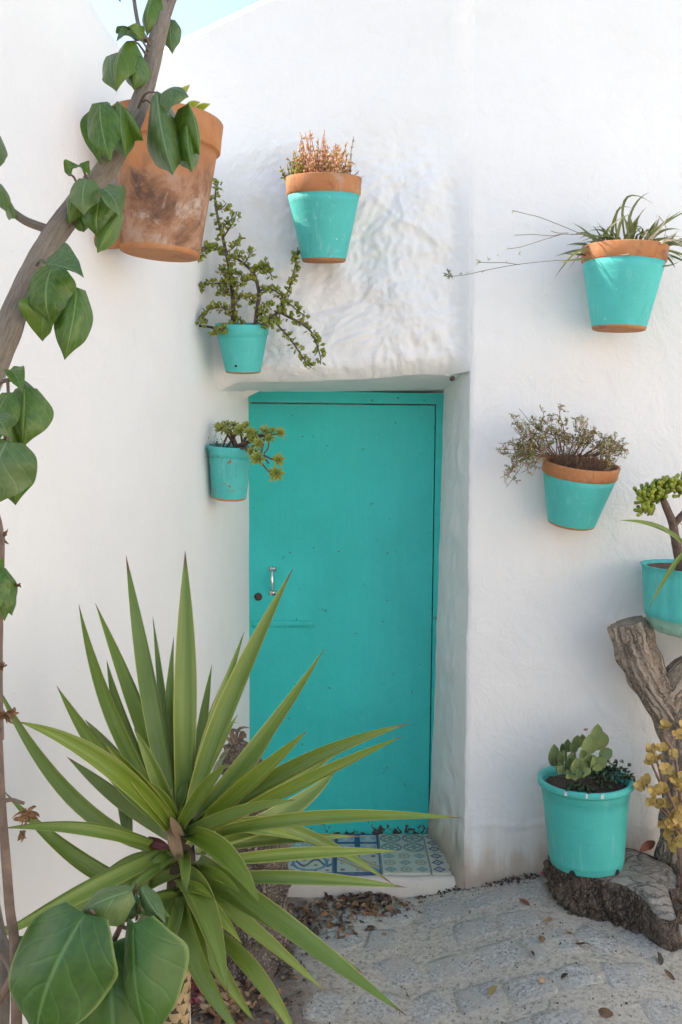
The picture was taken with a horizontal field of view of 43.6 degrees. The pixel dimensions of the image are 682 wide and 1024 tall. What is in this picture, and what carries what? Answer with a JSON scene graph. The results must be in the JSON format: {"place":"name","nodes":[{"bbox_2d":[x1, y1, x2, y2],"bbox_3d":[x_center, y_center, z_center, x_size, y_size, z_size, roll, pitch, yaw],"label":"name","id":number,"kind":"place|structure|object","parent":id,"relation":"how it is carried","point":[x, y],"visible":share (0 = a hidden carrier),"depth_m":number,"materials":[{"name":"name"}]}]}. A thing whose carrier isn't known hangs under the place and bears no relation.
{"place":"outdoors","nodes":[
{"label":"outdoors","id":0,"kind":"place"},
{"bbox_2d":[90,0,259,56],"label":"sky","id":1,"kind":"structure","parent":0,"point":[191,16],"materials":[{"name":"white"}]},
{"bbox_2d":[190,875,681,1023],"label":"ground","id":2,"kind":"structure","parent":0,"point":[460,939],"depth_m":2.84,"materials":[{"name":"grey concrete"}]},
{"bbox_2d":[0,707,188,1023],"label":"shrub","id":3,"kind":"object","parent":2,"relation":"on","point":[64,962],"visible":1,"depth_m":1.05,"materials":[{"name":"green plant"}]},
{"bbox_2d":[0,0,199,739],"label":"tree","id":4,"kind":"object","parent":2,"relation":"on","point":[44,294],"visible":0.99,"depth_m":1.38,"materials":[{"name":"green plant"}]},
{"bbox_2d":[0,0,250,1023],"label":"courtyard wall","id":5,"kind":"structure","parent":2,"relation":"on","point":[136,398],"depth_m":2.45,"materials":[{"name":"white paint"}]},
{"bbox_2d":[94,99,223,261],"bbox_3d":[-0.552,-0.944,2.478,0.397,0.383,0.322,4,7,0],"label":"terracotta pot","id":6,"kind":"object","parent":5,"relation":"attached to","point":[164,213],"visible":0.52,"depth_m":2.38,"materials":[{"name":"ceramic"}]},
{"bbox_2d":[182,84,209,109],"bbox_3d":[-0.463,-1.146,2.415,0.194,0.102,0.056,0,2,0],"label":"serrated plant","id":7,"kind":"object","parent":6,"relation":"in","point":[203,106],"visible":0.16,"depth_m":2.40,"materials":[{"name":"green plant"}]},
{"bbox_2d":[207,443,253,501],"bbox_3d":[-0.453,-0.156,3.347,0.217,0.211,0.184,3,10,0],"label":"flower pot","id":8,"kind":"object","parent":5,"relation":"attached to","point":[229,472],"visible":0.86,"depth_m":3.28,"materials":[{"name":"teal ceramic"}]},
{"bbox_2d":[209,419,285,481],"bbox_3d":[-0.356,-0.236,3.264,0.338,0.253,0.146,1,2,26],"label":"rosette succulent","id":9,"kind":"object","parent":8,"relation":"in","point":[251,436],"visible":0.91,"depth_m":3.24,"materials":[{"name":"green plant"}]},
{"bbox_2d":[199,322,269,373],"bbox_3d":[-0.422,-0.629,3.273,0.298,0.185,0.207,1,15,0],"label":"flower pot","id":10,"kind":"object","parent":5,"relation":"attached to","point":[242,347],"visible":0.87,"depth_m":3.21,"materials":[{"name":"teal ceramic"}]},
{"bbox_2d":[195,178,325,369],"bbox_3d":[-0.314,-0.906,3.221,0.518,0.751,0.197,0,2,0],"label":"jade shrub","id":11,"kind":"object","parent":10,"relation":"in","point":[261,267],"visible":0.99,"depth_m":3.22,"materials":[{"name":"green plant"}]},
{"bbox_2d":[3,552,458,1023],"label":"yucca plant","id":12,"kind":"object","parent":2,"relation":"on","point":[161,777],"visible":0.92,"depth_m":1.76,"materials":[{"name":"green plant"}]},
{"bbox_2d":[210,740,293,983],"bbox_3d":[-0.313,1.264,2.976,0.336,0.911,0.358,1,2,43],"label":"bark stump","id":13,"kind":"object","parent":2,"relation":"on","point":[269,962],"visible":0.25,"depth_m":2.91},
{"bbox_2d":[212,721,251,771],"bbox_3d":[-0.379,0.823,2.950,0.149,0.222,0.051,0,2,0],"label":"air plant","id":14,"kind":"object","parent":13,"relation":"on","point":[233,738],"visible":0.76,"depth_m":2.95,"materials":[{"name":"grey plant"}]},
{"bbox_2d":[190,903,318,1023],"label":"garden litter","id":15,"kind":"object","parent":2,"relation":"on","point":[199,999],"visible":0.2,"depth_m":2.74,"materials":[{"name":"brown plant"}]},
{"bbox_2d":[244,913,308,1006],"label":"soil clods","id":16,"kind":"object","parent":2,"relation":"on","point":[281,980],"visible":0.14,"depth_m":2.89,"materials":[{"name":"brown soil"}]},
{"bbox_2d":[290,891,423,938],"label":"leaf litter","id":17,"kind":"object","parent":2,"relation":"on","point":[359,904],"visible":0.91,"depth_m":3.33,"materials":[{"name":"plant"}]},
{"bbox_2d":[143,0,681,897],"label":"house","id":18,"kind":"structure","parent":2,"relation":"on","point":[453,602],"depth_m":3.38,"materials":[{"name":"white paint"}]},
{"bbox_2d":[285,172,361,263],"bbox_3d":[-0.066,-1.117,3.279,0.289,0.305,0.337,0,13,0],"label":"flower pot","id":19,"kind":"object","parent":18,"relation":"attached to","point":[323,206],"visible":1,"depth_m":3.16,"materials":[{"name":"teal ceramic"}]},
{"bbox_2d":[279,129,354,180],"bbox_3d":[-0.088,-1.320,3.218,0.288,0.212,0.272,0,2,0],"label":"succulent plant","id":20,"kind":"object","parent":19,"relation":"in","point":[322,163],"visible":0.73,"depth_m":3.15,"materials":[{"name":"plant"}]},
{"bbox_2d":[346,136,362,177],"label":"dry sprig","id":21,"kind":"object","parent":19,"relation":"in","point":[351,147],"visible":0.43,"depth_m":3.22,"materials":[{"name":"plant"}]},
{"bbox_2d":[249,397,440,834],"bbox_3d":[0.011,0.484,3.860,0.883,1.998,0.080,0,2,0],"label":"door","id":22,"kind":"structure","parent":18,"relation":"in","point":[350,513],"depth_m":3.86,"materials":[{"name":"teal paint"}]},
{"bbox_2d":[542,454,620,530],"bbox_3d":[0.890,-0.075,3.252,0.287,0.243,0.333,5,16,0],"label":"flower pot","id":23,"kind":"object","parent":18,"relation":"attached to","point":[576,499],"visible":0.81,"depth_m":3.14,"materials":[{"name":"teal ceramic"}]},
{"bbox_2d":[496,403,628,485],"bbox_3d":[0.819,-0.249,3.168,0.491,0.316,0.325,0,2,0],"label":"twiggy shrub","id":24,"kind":"object","parent":23,"relation":"in","point":[606,463],"visible":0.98,"depth_m":3.13,"materials":[{"name":"green plant"}]},
{"bbox_2d":[581,239,669,332],"bbox_3d":[1.046,-0.833,3.202,0.313,0.302,0.357,2,7,0],"label":"flower pot","id":25,"kind":"object","parent":18,"relation":"attached to","point":[621,290],"visible":0.98,"depth_m":3.08,"materials":[{"name":"teal ceramic"}]},
{"bbox_2d":[443,192,681,278],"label":"spider plant","id":26,"kind":"object","parent":25,"relation":"in","point":[632,228],"visible":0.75,"depth_m":3.11,"materials":[{"name":"green plant"}]},
{"bbox_2d":[414,873,544,901],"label":"dark soil","id":27,"kind":"structure","parent":2,"relation":"on","point":[526,876],"depth_m":3.39,"materials":[{"name":"black soil"}]},
{"bbox_2d":[487,985,496,994],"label":"fallen leaf","id":28,"kind":"object","parent":2,"relation":"on","point":[492,989],"visible":1,"depth_m":2.72,"materials":[{"name":"plant"}]},
{"bbox_2d":[519,898,529,904],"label":"fallen leaf","id":29,"kind":"object","parent":2,"relation":"on","point":[525,901],"visible":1,"depth_m":3.18,"materials":[{"name":"brown plant"}]},
{"bbox_2d":[538,935,544,940],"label":"fallen leaf","id":30,"kind":"object","parent":2,"relation":"on","point":[541,938],"visible":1,"depth_m":2.92,"materials":[{"name":"beige plant"}]},
{"bbox_2d":[538,977,544,982],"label":"fallen leaf","id":31,"kind":"object","parent":2,"relation":"on","point":[541,979],"visible":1,"depth_m":2.71,"materials":[{"name":"beige plant"}]},
{"bbox_2d":[598,1008,612,1017],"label":"fallen leaf","id":32,"kind":"object","parent":2,"relation":"on","point":[605,1013],"visible":1,"depth_m":2.52,"materials":[{"name":"brown plant"}]},
{"bbox_2d":[542,848,681,951],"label":"log","id":33,"kind":"object","parent":2,"relation":"on","point":[633,896],"visible":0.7,"depth_m":3.02,"materials":[{"name":"wood"}]},
{"bbox_2d":[537,763,633,877],"bbox_3d":[0.904,1.138,3.153,0.345,0.319,0.346,-1,2,0],"label":"bucket","id":34,"kind":"object","parent":33,"relation":"on","point":[586,834],"visible":0.88,"depth_m":3.03,"materials":[{"name":"teal paint"}]},
{"bbox_2d":[548,724,612,780],"bbox_3d":[0.878,0.880,3.119,0.175,0.204,0.262,2,2,44],"label":"round leaf succulent","id":35,"kind":"object","parent":34,"relation":"in","point":[597,738],"visible":1,"depth_m":3.11,"materials":[{"name":"green plant"}]},
{"bbox_2d":[554,759,634,793],"bbox_3d":[0.933,0.962,3.113,0.348,0.072,0.185,-1,2,-35],"label":"ground cover plant","id":36,"kind":"object","parent":34,"relation":"in","point":[584,787],"visible":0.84,"depth_m":3.10,"materials":[{"name":"green plant"}]},
{"bbox_2d":[639,840,654,851],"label":"fallen leaf","id":37,"kind":"object","parent":33,"relation":"on","point":[648,845],"visible":1,"depth_m":3.23,"materials":[{"name":"red plant"}]},
{"bbox_2d":[633,719,681,887],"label":"yellow jade","id":38,"kind":"object","parent":33,"relation":"on","point":[672,821],"visible":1,"depth_m":3.02,"materials":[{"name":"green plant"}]},
{"bbox_2d":[607,615,681,898],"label":"driftwood trunk","id":39,"kind":"object","parent":2,"relation":"on","point":[654,683],"visible":0.69,"depth_m":3.14,"materials":[{"name":"brown wood"}]},
{"bbox_2d":[640,559,681,637],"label":"planter bowl","id":40,"kind":"object","parent":39,"relation":"on","point":[663,612],"visible":0.95,"depth_m":3.04,"materials":[{"name":"teal ceramic"}]},
{"bbox_2d":[621,520,681,605],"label":"blade plant","id":41,"kind":"object","parent":40,"relation":"in","point":[677,559],"visible":1,"depth_m":2.95,"materials":[{"name":"green plant"}]},
{"bbox_2d":[633,471,681,570],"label":"finger jade","id":42,"kind":"object","parent":40,"relation":"in","point":[648,495],"visible":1,"depth_m":3.04,"materials":[{"name":"green plant"}]},
{"bbox_2d":[657,952,663,964],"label":"fallen leaf","id":43,"kind":"object","parent":2,"relation":"on","point":[660,959],"visible":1,"depth_m":2.79,"materials":[{"name":"grey plant"}]},
{"bbox_2d":[664,969,674,979],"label":"fallen leaf","id":44,"kind":"object","parent":2,"relation":"on","point":[669,974],"visible":1,"depth_m":2.70,"materials":[{"name":"brown plant"}]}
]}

